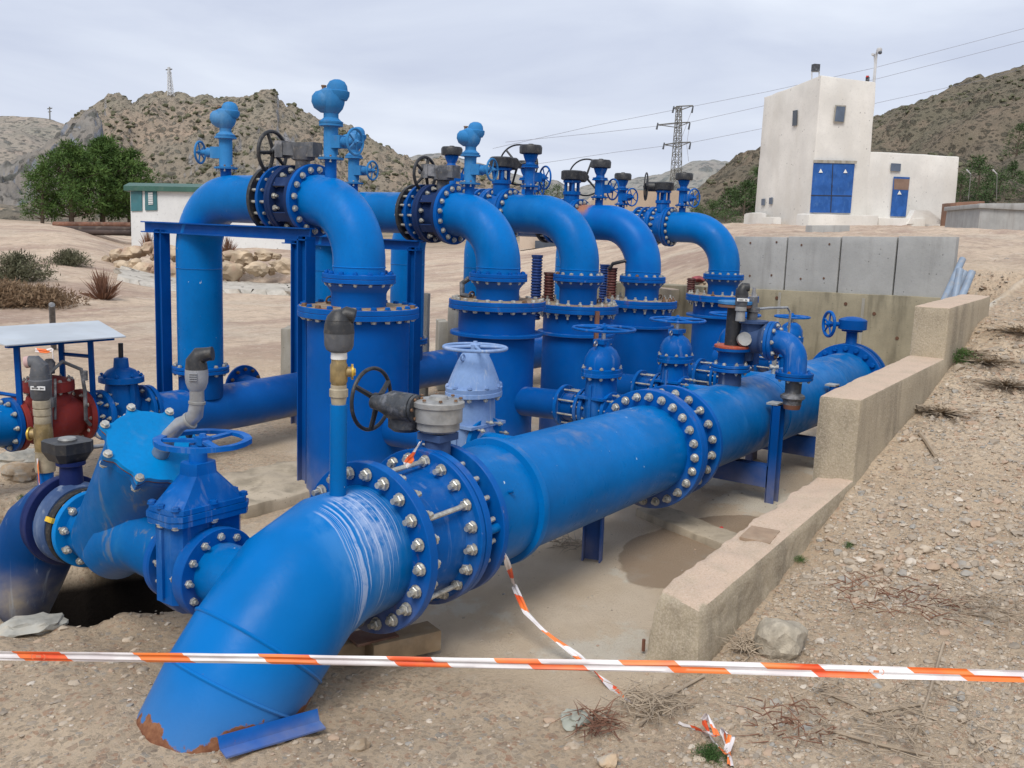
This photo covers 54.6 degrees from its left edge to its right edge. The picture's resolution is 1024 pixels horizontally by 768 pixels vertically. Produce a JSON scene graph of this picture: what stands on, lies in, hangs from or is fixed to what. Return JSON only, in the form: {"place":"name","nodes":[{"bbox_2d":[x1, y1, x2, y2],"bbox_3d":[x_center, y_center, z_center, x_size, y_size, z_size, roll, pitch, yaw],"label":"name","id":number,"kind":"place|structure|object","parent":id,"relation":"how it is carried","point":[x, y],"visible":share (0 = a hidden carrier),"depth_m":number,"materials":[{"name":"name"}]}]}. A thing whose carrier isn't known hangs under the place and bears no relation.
{"place":"outdoors","nodes":[
{"label":"outdoors","id":0,"kind":"place"},
{"bbox_2d":[1,359,105,450],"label":"control valve","id":1,"kind":"object","parent":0,"point":[75,412],"visible":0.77,"depth_m":6.12,"materials":[{"name":"red paint"}]},
{"bbox_2d":[0,397,25,451],"bbox_3d":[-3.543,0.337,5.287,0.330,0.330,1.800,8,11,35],"label":"flange","id":2,"kind":"object","parent":1,"relation":"attached to","point":[10,423],"visible":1,"depth_m":5.89,"materials":[{"name":"blue paint"}]},
{"bbox_2d":[0,320,125,406],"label":"valve roof","id":3,"kind":"structure","parent":1,"relation":"attached to","point":[16,338],"depth_m":6.24,"materials":[{"name":"white metal"}]},
{"bbox_2d":[0,208,1023,767],"bbox_3d":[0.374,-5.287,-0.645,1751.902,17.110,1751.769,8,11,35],"label":"ground","id":4,"kind":"structure","parent":0,"point":[556,586],"depth_m":4.31,"materials":[{"name":"soil"}]},
{"bbox_2d":[0,461,36,482],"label":"stone","id":5,"kind":"object","parent":4,"relation":"on","point":[19,472],"visible":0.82,"depth_m":6.34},
{"bbox_2d":[0,275,46,310],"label":"bush","id":6,"kind":"object","parent":4,"relation":"on","point":[8,288],"visible":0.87,"depth_m":16.86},
{"bbox_2d":[0,248,60,282],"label":"bush","id":7,"kind":"object","parent":4,"relation":"on","point":[17,265],"visible":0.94,"depth_m":20.33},
{"bbox_2d":[0,116,64,164],"bbox_3d":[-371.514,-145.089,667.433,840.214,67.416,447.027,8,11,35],"label":"hill","id":8,"kind":"structure","parent":4,"relation":"on","point":[21,135],"depth_m":543.17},
{"bbox_2d":[0,612,68,637],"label":"stone","id":9,"kind":"object","parent":4,"relation":"on","point":[41,623],"visible":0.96,"depth_m":3.95,"materials":[{"name":"grey stone"}]},
{"bbox_2d":[17,164,68,223],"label":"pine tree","id":10,"kind":"object","parent":4,"relation":"on","point":[42,181],"visible":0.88,"depth_m":56.35,"materials":[{"name":"green plant"}]},
{"bbox_2d":[0,476,90,621],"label":"pit pipe","id":11,"kind":"object","parent":4,"relation":"in","point":[32,577],"visible":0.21,"depth_m":4.20,"materials":[{"name":"metal"}]},
{"bbox_2d":[23,356,55,484],"bbox_3d":[-2.489,0.473,5.248,0.140,1.257,0.117,2,9,0],"label":"air vent","id":12,"kind":"object","parent":11,"relation":"attached to","point":[40,383],"visible":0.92,"depth_m":5.17,"materials":[{"name":"beige metal"}]},
{"bbox_2d":[33,435,103,565],"bbox_3d":[-1.784,0.464,4.296,0.265,0.580,0.576,8,11,35],"label":"butterfly valve","id":13,"kind":"object","parent":11,"relation":"attached to","point":[68,455],"visible":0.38,"depth_m":4.13,"materials":[{"name":"blue"}]},
{"bbox_2d":[51,403,198,593],"bbox_3d":[-1.529,0.438,3.926,0.748,0.749,0.423,8,11,35],"label":"strainer","id":14,"kind":"object","parent":13,"relation":"attached to","point":[107,530],"visible":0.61,"depth_m":3.77,"materials":[{"name":"paint"}]},
{"bbox_2d":[152,347,214,459],"bbox_3d":[-1.227,0.074,3.680,0.259,0.440,0.091,4,9,15],"label":"air vent","id":15,"kind":"object","parent":14,"relation":"on","point":[196,373],"visible":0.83,"depth_m":3.64,"materials":[{"name":"grey metal"}]},
{"bbox_2d":[0,282,90,311],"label":"bush","id":16,"kind":"object","parent":4,"relation":"on","point":[56,296],"visible":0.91,"depth_m":17.14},
{"bbox_2d":[0,108,103,204],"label":"grey crag","id":17,"kind":"structure","parent":4,"relation":"on","point":[86,126],"depth_m":232.52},
{"bbox_2d":[0,201,126,221],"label":"scrub slope","id":18,"kind":"structure","parent":4,"relation":"on","point":[7,212],"depth_m":69.20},
{"bbox_2d":[22,137,115,221],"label":"pine tree","id":19,"kind":"object","parent":4,"relation":"on","point":[73,151],"visible":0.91,"depth_m":56.95,"materials":[{"name":"green plant"}]},
{"bbox_2d":[44,248,93,266],"bbox_3d":[-10.653,-3.023,23.877,1.303,0.592,1.302,8,11,35],"label":"bush","id":20,"kind":"object","parent":4,"relation":"on","point":[70,258],"visible":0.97,"depth_m":23.73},
{"bbox_2d":[76,267,125,299],"bbox_3d":[-7.696,-1.904,18.711,0.969,0.675,1.108,8,11,35],"label":"dry bush","id":21,"kind":"object","parent":4,"relation":"on","point":[103,292],"visible":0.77,"depth_m":18.67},
{"bbox_2d":[54,133,154,221],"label":"pine tree","id":22,"kind":"object","parent":4,"relation":"on","point":[105,149],"visible":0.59,"depth_m":58.76,"materials":[{"name":"green plant"}]},
{"bbox_2d":[98,146,160,221],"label":"pine tree","id":23,"kind":"object","parent":4,"relation":"on","point":[130,155],"visible":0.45,"depth_m":59.91,"materials":[{"name":"green plant"}]},
{"bbox_2d":[113,265,290,295],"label":"pale gravel path","id":24,"kind":"structure","parent":4,"relation":"on","point":[132,276],"depth_m":23.38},
{"bbox_2d":[123,183,290,249],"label":"site cabin","id":25,"kind":"object","parent":4,"relation":"on","point":[161,202],"visible":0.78,"depth_m":41.89,"materials":[{"name":"paint"}]},
{"bbox_2d":[140,221,315,483],"bbox_3d":[-1.923,-0.214,6.606,1.690,1.678,0.075,8,11,35],"label":"support frame","id":26,"kind":"object","parent":4,"relation":"on","point":[163,231],"visible":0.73,"depth_m":6.38,"materials":[{"name":"blue paint"}]},
{"bbox_2d":[220,461,309,518],"bbox_3d":[-1.559,0.730,6.295,0.856,0.326,1.164,8,11,35],"label":"concrete pad","id":27,"kind":"object","parent":4,"relation":"on","point":[273,487],"visible":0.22,"depth_m":6.09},
{"bbox_2d":[217,709,325,758],"bbox_3d":[-0.765,1.116,3.178,0.355,0.076,0.058,-6,12,-42],"label":"steel angle","id":28,"kind":"object","parent":4,"relation":"on","point":[249,739],"visible":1,"depth_m":3.17,"materials":[{"name":"blue paint"}]},
{"bbox_2d":[136,404,440,753],"bbox_3d":[-0.889,0.821,3.469,0.767,1.455,1.167,8,11,35],"label":"pipe elbow","id":29,"kind":"object","parent":4,"relation":"on","point":[338,557],"visible":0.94,"depth_m":3.37,"materials":[{"name":"metal"}]},
{"bbox_2d":[146,428,251,613],"bbox_3d":[-1.145,0.519,3.690,0.352,0.684,0.359,8,11,35],"label":"gate valve","id":30,"kind":"object","parent":29,"relation":"attached to","point":[200,495],"visible":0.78,"depth_m":3.61,"materials":[{"name":"blue paint"}]},
{"bbox_2d":[324,306,356,405],"bbox_3d":[-0.619,-0.102,3.565,0.116,0.356,0.112,8,11,35],"label":"air vent","id":31,"kind":"object","parent":29,"relation":"on","point":[339,331],"visible":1,"depth_m":3.53,"materials":[{"name":"beige metal"}]},
{"bbox_2d":[381,448,492,604],"bbox_3d":[-0.424,0.593,3.984,0.644,0.644,0.386,8,11,35],"label":"dismantling joint","id":32,"kind":"object","parent":29,"relation":"attached to","point":[448,499],"visible":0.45,"depth_m":3.88,"materials":[{"name":"blue paint"}]},
{"bbox_2d":[350,366,508,595],"bbox_3d":[-0.329,0.426,4.090,0.664,0.942,0.278,7,10,30],"label":"butterfly valve","id":33,"kind":"object","parent":32,"relation":"attached to","point":[435,420],"visible":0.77,"depth_m":4.01,"materials":[{"name":"blue paint"}]},
{"bbox_2d":[73,89,563,198],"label":"rocky mountain","id":34,"kind":"structure","parent":4,"relation":"on","point":[161,132],"depth_m":364.69,"materials":[{"name":"stone"}]},
{"bbox_2d":[65,89,516,191],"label":"mountain scrub","id":35,"kind":"object","parent":34,"relation":"on","point":[244,152],"visible":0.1,"depth_m":364.88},
{"bbox_2d":[145,337,541,428],"bbox_3d":[-0.795,-0.194,9.370,0.533,0.469,6.327,8,11,31],"label":"header pipe","id":36,"kind":"object","parent":4,"relation":"on","point":[244,395],"visible":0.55,"depth_m":7.32,"materials":[{"name":"metal"}]},
{"bbox_2d":[96,343,159,439],"bbox_3d":[-2.582,0.040,6.563,0.330,0.625,0.398,8,11,35],"label":"gate valve","id":37,"kind":"object","parent":36,"relation":"attached to","point":[121,379],"visible":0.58,"depth_m":6.48,"materials":[{"name":"blue paint"}]},
{"bbox_2d":[172,175,253,376],"bbox_3d":[-1.942,-0.713,6.741,0.975,1.382,0.390,8,11,35],"label":"return pipe","id":38,"kind":"object","parent":36,"relation":"attached to","point":[199,268],"visible":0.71,"depth_m":6.78,"materials":[{"name":"metal"}]},
{"bbox_2d":[194,102,239,175],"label":"air valve","id":39,"kind":"object","parent":38,"relation":"on","point":[224,116],"visible":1,"depth_m":6.56,"materials":[{"name":"blue paint"}]},
{"bbox_2d":[246,165,288,226],"bbox_3d":[-1.470,-1.175,6.332,0.208,0.434,0.434,8,11,35],"label":"dismantling joint","id":40,"kind":"object","parent":38,"relation":"attached to","point":[256,191],"visible":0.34,"depth_m":6.20,"materials":[{"name":"blue paint"}]},
{"bbox_2d":[315,192,400,301],"bbox_3d":[-1.190,-0.852,7.918,1.088,1.340,0.390,8,11,35],"label":"return pipe","id":41,"kind":"object","parent":36,"relation":"attached to","point":[382,205],"visible":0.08,"depth_m":7.64,"materials":[{"name":"metal"}]},
{"bbox_2d":[343,127,378,190],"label":"air valve","id":42,"kind":"object","parent":41,"relation":"on","point":[356,170],"visible":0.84,"depth_m":7.80,"materials":[{"name":"blue paint"}]},
{"bbox_2d":[395,184,431,242],"bbox_3d":[-0.674,-1.286,7.480,0.208,0.434,0.434,8,11,35],"label":"dismantling joint","id":43,"kind":"object","parent":41,"relation":"attached to","point":[404,210],"visible":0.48,"depth_m":7.35,"materials":[{"name":"blue paint"}]},
{"bbox_2d":[390,233,427,345],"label":"return pipe","id":44,"kind":"object","parent":36,"relation":"on","point":[398,289],"visible":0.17,"depth_m":8.95,"materials":[{"name":"metal"}]},
{"bbox_2d":[282,236,422,424],"bbox_3d":[-1.303,-0.356,7.880,1.480,1.604,0.075,8,11,35],"label":"support frame","id":45,"kind":"object","parent":4,"relation":"on","point":[414,264],"visible":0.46,"depth_m":7.47,"materials":[{"name":"blue paint"}]},
{"bbox_2d":[297,269,418,496],"bbox_3d":[-0.952,0.133,6.122,0.732,1.661,0.732,8,11,35],"label":"tank","id":46,"kind":"object","parent":4,"relation":"on","point":[381,330],"visible":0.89,"depth_m":5.86,"materials":[{"name":"metal"}]},
{"bbox_2d":[286,164,395,279],"bbox_3d":[-1.002,-0.989,6.011,0.662,0.679,0.444,8,11,35],"label":"gooseneck pipe","id":47,"kind":"object","parent":46,"relation":"on","point":[339,213],"visible":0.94,"depth_m":5.89,"materials":[{"name":"metal"}]},
{"bbox_2d":[256,129,322,226],"bbox_3d":[-1.348,-1.264,6.230,0.391,0.647,0.430,8,11,35],"label":"butterfly valve","id":48,"kind":"object","parent":47,"relation":"attached to","point":[300,154],"visible":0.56,"depth_m":6.12,"materials":[{"name":"blue paint"}]},
{"bbox_2d":[311,79,363,177],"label":"air valve","id":49,"kind":"object","parent":47,"relation":"on","point":[331,99],"visible":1,"depth_m":5.95,"materials":[{"name":"blue paint"}]},
{"bbox_2d":[382,418,424,448],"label":"branch pipe","id":50,"kind":"object","parent":46,"relation":"attached to","point":[400,440],"visible":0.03,"depth_m":5.83,"materials":[{"name":"metal"}]},
{"bbox_2d":[442,341,508,446],"bbox_3d":[-0.217,0.123,5.590,0.370,0.735,0.370,8,11,35],"label":"gate valve","id":51,"kind":"object","parent":50,"relation":"attached to","point":[474,382],"visible":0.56,"depth_m":5.47,"materials":[{"name":"blue paint"}]},
{"bbox_2d":[365,621,440,656],"bbox_3d":[-0.442,1.034,3.965,0.301,0.087,0.117,-4,11,-34],"label":"timber block","id":52,"kind":"object","parent":4,"relation":"on","point":[421,638],"depth_m":3.94,"materials":[{"name":"brown wood"}]},
{"bbox_2d":[449,270,545,435],"bbox_3d":[-0.125,-0.005,7.244,0.700,1.640,0.700,8,11,35],"label":"tank","id":53,"kind":"object","parent":4,"relation":"on","point":[498,311],"visible":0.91,"depth_m":6.98,"materials":[{"name":"metal"}]},
{"bbox_2d":[433,184,526,278],"bbox_3d":[-0.196,-1.109,7.150,0.687,0.658,0.444,8,11,35],"label":"gooseneck pipe","id":54,"kind":"object","parent":53,"relation":"on","point":[482,227],"visible":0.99,"depth_m":7.03,"materials":[{"name":"metal"}]},
{"bbox_2d":[412,155,460,242],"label":"butterfly valve","id":55,"kind":"object","parent":54,"relation":"attached to","point":[442,175],"visible":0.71,"depth_m":7.26,"materials":[{"name":"blue paint"}]},
{"bbox_2d":[457,122,498,194],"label":"air valve","id":56,"kind":"object","parent":54,"relation":"on","point":[470,136],"visible":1,"depth_m":7.10,"materials":[{"name":"blue paint"}]},
{"bbox_2d":[514,384,584,424],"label":"branch pipe","id":57,"kind":"object","parent":53,"relation":"attached to","point":[555,404],"visible":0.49,"depth_m":6.88,"materials":[{"name":"metal"}]},
{"bbox_2d":[571,323,635,419],"bbox_3d":[0.605,-0.042,6.699,0.434,0.738,0.434,8,11,35],"label":"gate valve","id":58,"kind":"object","parent":57,"relation":"attached to","point":[601,369],"visible":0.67,"depth_m":6.60,"materials":[{"name":"blue paint"}]},
{"bbox_2d":[0,256,1023,767],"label":"pebbles","id":59,"kind":"object","parent":4,"relation":"on","point":[908,560],"visible":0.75,"depth_m":4.25,"materials":[{"name":"gravel"}]},
{"bbox_2d":[0,651,1023,681],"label":"barrier tape","id":60,"kind":"object","parent":4,"relation":"on","point":[818,670],"visible":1,"depth_m":1.85,"materials":[{"name":"plastic"}]},
{"bbox_2d":[504,553,631,702],"bbox_3d":[0.179,0.908,3.843,0.194,0.416,0.826,-5,11,-36],"label":"barrier tape","id":61,"kind":"object","parent":4,"relation":"on","point":[525,611],"visible":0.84,"depth_m":4.00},
{"bbox_2d":[538,271,618,429],"bbox_3d":[0.512,-0.105,8.110,0.664,1.612,0.664,8,11,35],"label":"tank","id":62,"kind":"object","parent":4,"relation":"on","point":[566,347],"visible":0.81,"depth_m":7.85,"materials":[{"name":"metal"}]},
{"bbox_2d":[495,188,604,279],"bbox_3d":[0.331,-1.235,8.094,0.957,0.705,0.416,8,11,35],"label":"gooseneck pipe","id":63,"kind":"object","parent":62,"relation":"on","point":[564,226],"visible":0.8,"depth_m":7.91,"materials":[{"name":"metal"}]},
{"bbox_2d":[481,144,537,205],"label":"butterfly valve","id":64,"kind":"object","parent":63,"relation":"attached to","point":[508,165],"visible":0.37,"depth_m":8.29,"materials":[{"name":"blue paint"}]},
{"bbox_2d":[519,144,551,194],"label":"air valve","id":65,"kind":"object","parent":63,"relation":"on","point":[530,152],"visible":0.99,"depth_m":8.13,"materials":[{"name":"blue paint"}]},
{"bbox_2d":[617,370,660,393],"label":"branch pipe","id":66,"kind":"object","parent":62,"relation":"attached to","point":[638,380],"visible":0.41,"depth_m":7.69,"materials":[{"name":"metal"}]},
{"bbox_2d":[647,315,706,388],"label":"gate valve","id":67,"kind":"object","parent":66,"relation":"attached to","point":[675,355],"visible":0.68,"depth_m":7.46,"materials":[{"name":"blue paint"}]},
{"bbox_2d":[550,695,633,741],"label":"dead twigs","id":68,"kind":"object","parent":4,"relation":"on","point":[599,722],"visible":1,"depth_m":3.41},
{"bbox_2d":[581,517,604,562],"bbox_3d":[0.420,0.810,5.158,0.100,0.280,0.054,5,9,19],"label":"pipe stand","id":69,"kind":"object","parent":4,"relation":"on","point":[592,539],"visible":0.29,"depth_m":5.17,"materials":[{"name":"blue paint"}]},
{"bbox_2d":[462,389,704,565],"bbox_3d":[0.127,0.431,5.046,1.058,0.676,1.875,8,11,35],"label":"delivery pipe","id":70,"kind":"object","parent":69,"relation":"on","point":[645,448],"visible":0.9,"depth_m":4.76,"materials":[{"name":"metal"}]},
{"bbox_2d":[587,190,678,210],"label":"beige hall","id":71,"kind":"structure","parent":4,"relation":"on","point":[652,198],"depth_m":63.65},
{"bbox_2d":[607,273,676,376],"bbox_3d":[1.138,-0.201,8.960,0.636,1.579,0.636,8,11,35],"label":"tank","id":72,"kind":"object","parent":4,"relation":"on","point":[640,303],"visible":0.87,"depth_m":8.69,"materials":[{"name":"metal"}]},
{"bbox_2d":[572,199,665,280],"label":"gooseneck pipe","id":73,"kind":"object","parent":72,"relation":"on","point":[629,234],"visible":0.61,"depth_m":8.74,"materials":[{"name":"metal"}]},
{"bbox_2d":[561,158,604,204],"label":"butterfly valve","id":74,"kind":"object","parent":73,"relation":"attached to","point":[571,177],"visible":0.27,"depth_m":9.13,"materials":[{"name":"blue paint"}]},
{"bbox_2d":[591,159,619,204],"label":"air valve","id":75,"kind":"object","parent":73,"relation":"on","point":[600,166],"visible":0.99,"depth_m":8.96,"materials":[{"name":"blue paint"}]},
{"bbox_2d":[657,358,713,385],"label":"branch pipe","id":76,"kind":"object","parent":72,"relation":"attached to","point":[699,370],"visible":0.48,"depth_m":8.51,"materials":[{"name":"metal"}]},
{"bbox_2d":[593,672,712,735],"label":"dead twigs","id":77,"kind":"object","parent":4,"relation":"on","point":[660,700],"visible":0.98,"depth_m":3.54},
{"bbox_2d":[656,105,693,190],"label":"pylon","id":78,"kind":"object","parent":4,"relation":"on","point":[676,124],"visible":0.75,"depth_m":79.96,"materials":[{"name":"metal"}]},
{"bbox_2d":[636,507,736,549],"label":"concrete sill","id":79,"kind":"structure","parent":4,"relation":"on","point":[682,523],"depth_m":5.71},
{"bbox_2d":[678,713,734,765],"bbox_3d":[0.677,1.171,3.326,0.087,0.101,0.309,-2,10,-22],"label":"barrier tape","id":80,"kind":"object","parent":4,"relation":"on","point":[728,740],"visible":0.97,"depth_m":3.32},
{"bbox_2d":[686,271,758,364],"bbox_3d":[2.154,-0.378,10.336,0.742,1.569,0.742,8,11,35],"label":"tank","id":81,"kind":"object","parent":4,"relation":"on","point":[705,337],"visible":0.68,"depth_m":10.09,"materials":[{"name":"metal"}]},
{"bbox_2d":[661,207,743,277],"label":"gooseneck pipe","id":82,"kind":"object","parent":81,"relation":"on","point":[712,238],"visible":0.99,"depth_m":10.15,"materials":[{"name":"metal"}]},
{"bbox_2d":[643,172,673,245],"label":"butterfly valve","id":83,"kind":"object","parent":82,"relation":"attached to","point":[655,215],"visible":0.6,"depth_m":10.47,"materials":[{"name":"blue paint"}]},
{"bbox_2d":[675,172,699,211],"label":"air valve","id":84,"kind":"object","parent":82,"relation":"on","point":[684,179],"visible":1,"depth_m":10.33,"materials":[{"name":"blue paint"}]},
{"bbox_2d":[713,401,784,503],"bbox_3d":[1.447,0.416,6.550,0.660,0.674,0.100,8,11,35],"label":"pipe stand","id":85,"kind":"object","parent":4,"relation":"on","point":[766,476],"visible":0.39,"depth_m":6.39,"materials":[{"name":"blue paint"}]},
{"bbox_2d":[597,282,940,365],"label":"back wall","id":86,"kind":"structure","parent":4,"relation":"on","point":[886,336],"depth_m":10.42,"materials":[{"name":"concrete"}]},
{"bbox_2d":[735,236,788,289],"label":"concrete slab","id":87,"kind":"structure","parent":86,"relation":"on","point":[763,262],"depth_m":10.91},
{"bbox_2d":[785,236,841,292],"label":"concrete slab","id":88,"kind":"structure","parent":86,"relation":"on","point":[813,263],"depth_m":10.58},
{"bbox_2d":[838,236,898,294],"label":"concrete slab","id":89,"kind":"structure","parent":86,"relation":"on","point":[867,265],"depth_m":10.25,"materials":[{"name":"concrete"}]},
{"bbox_2d":[893,236,958,297],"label":"concrete slab","id":90,"kind":"structure","parent":86,"relation":"on","point":[925,266],"depth_m":9.92,"materials":[{"name":"concrete"}]},
{"bbox_2d":[754,617,807,660],"bbox_3d":[1.069,1.017,3.964,0.194,0.164,0.204,8,11,35],"label":"stone","id":91,"kind":"object","parent":4,"relation":"on","point":[781,638],"visible":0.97,"depth_m":3.89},
{"bbox_2d":[731,689,849,752],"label":"dead twigs","id":92,"kind":"object","parent":4,"relation":"on","point":[789,720],"visible":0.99,"depth_m":3.43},
{"bbox_2d":[745,383,841,460],"bbox_3d":[2.097,0.300,7.430,0.660,0.674,0.100,8,11,35],"label":"pipe stand","id":93,"kind":"object","parent":4,"relation":"on","point":[801,444],"visible":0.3,"depth_m":7.37,"materials":[{"name":"blue paint"}]},
{"bbox_2d":[608,344,880,496],"bbox_3d":[1.645,0.150,7.129,1.086,0.677,3.470,8,11,35],"label":"delivery pipe","id":94,"kind":"object","parent":93,"relation":"on","point":[733,422],"visible":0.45,"depth_m":6.30,"materials":[{"name":"metal"}]},
{"bbox_2d":[711,287,813,409],"bbox_3d":[1.592,-0.233,6.311,0.610,0.750,0.441,2,9,0],"label":"relief valve","id":95,"kind":"object","parent":94,"relation":"attached to","point":[750,339],"visible":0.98,"depth_m":6.26,"materials":[{"name":"blue metal"}]},
{"bbox_2d":[822,310,884,368],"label":"butterfly valve","id":96,"kind":"object","parent":94,"relation":"on","point":[851,327],"visible":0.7,"depth_m":8.27,"materials":[{"name":"blue paint"}]},
{"bbox_2d":[644,294,989,674],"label":"stepped wall","id":97,"kind":"structure","parent":4,"relation":"on","point":[725,588],"depth_m":5.07,"materials":[{"name":"concrete"}]},
{"bbox_2d":[744,64,958,225],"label":"transformer tower","id":98,"kind":"structure","parent":4,"relation":"on","point":[820,163],"depth_m":52.52,"materials":[{"name":"white paint"}]},
{"bbox_2d":[810,163,854,212],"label":"double door","id":99,"kind":"structure","parent":98,"relation":"in","point":[832,183],"depth_m":51.83,"materials":[{"name":"blue paint"}]},
{"bbox_2d":[890,177,909,216],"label":"door","id":100,"kind":"structure","parent":98,"relation":"in","point":[900,190],"depth_m":53.03,"materials":[{"name":"blue paint"}]},
{"bbox_2d":[691,66,1023,222],"bbox_3d":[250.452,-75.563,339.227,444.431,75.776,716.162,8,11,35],"label":"hill","id":101,"kind":"structure","parent":4,"relation":"on","point":[986,122],"depth_m":225.58,"materials":[{"name":"stone"}]},
{"bbox_2d":[691,65,1023,214],"bbox_3d":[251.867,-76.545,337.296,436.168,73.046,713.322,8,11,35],"label":"hillside scrub","id":102,"kind":"object","parent":101,"relation":"on","point":[1000,157],"visible":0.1,"depth_m":237.80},
{"bbox_2d":[956,154,1004,202],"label":"pine tree","id":103,"kind":"object","parent":101,"relation":"on","point":[980,170],"visible":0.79,"depth_m":91.06,"materials":[{"name":"green plant"}]},
{"bbox_2d":[751,653,1017,767],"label":"dead twigs","id":104,"kind":"object","parent":4,"relation":"on","point":[907,734],"visible":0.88,"depth_m":3.41,"materials":[{"name":"wood"}]},
{"bbox_2d":[822,569,981,627],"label":"dead twigs","id":105,"kind":"object","parent":4,"relation":"on","point":[888,594],"visible":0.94,"depth_m":4.22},
{"bbox_2d":[893,573,1023,635],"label":"dead twigs","id":106,"kind":"object","parent":4,"relation":"on","point":[1010,614],"visible":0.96,"depth_m":4.09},
{"bbox_2d":[944,203,1023,229],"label":"water tank","id":107,"kind":"object","parent":4,"relation":"on","point":[996,216],"visible":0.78,"depth_m":38.62,"materials":[{"name":"grey concrete"}]},
{"bbox_2d":[0,0,1023,187],"label":"sky","id":108,"kind":"structure","parent":0,"point":[415,73],"materials":[{"name":"grey"}]},
{"bbox_2d":[409,153,728,211],"bbox_3d":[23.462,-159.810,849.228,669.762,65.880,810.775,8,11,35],"label":"distant ridge","id":109,"kind":"structure","parent":0,"point":[703,171],"depth_m":750.84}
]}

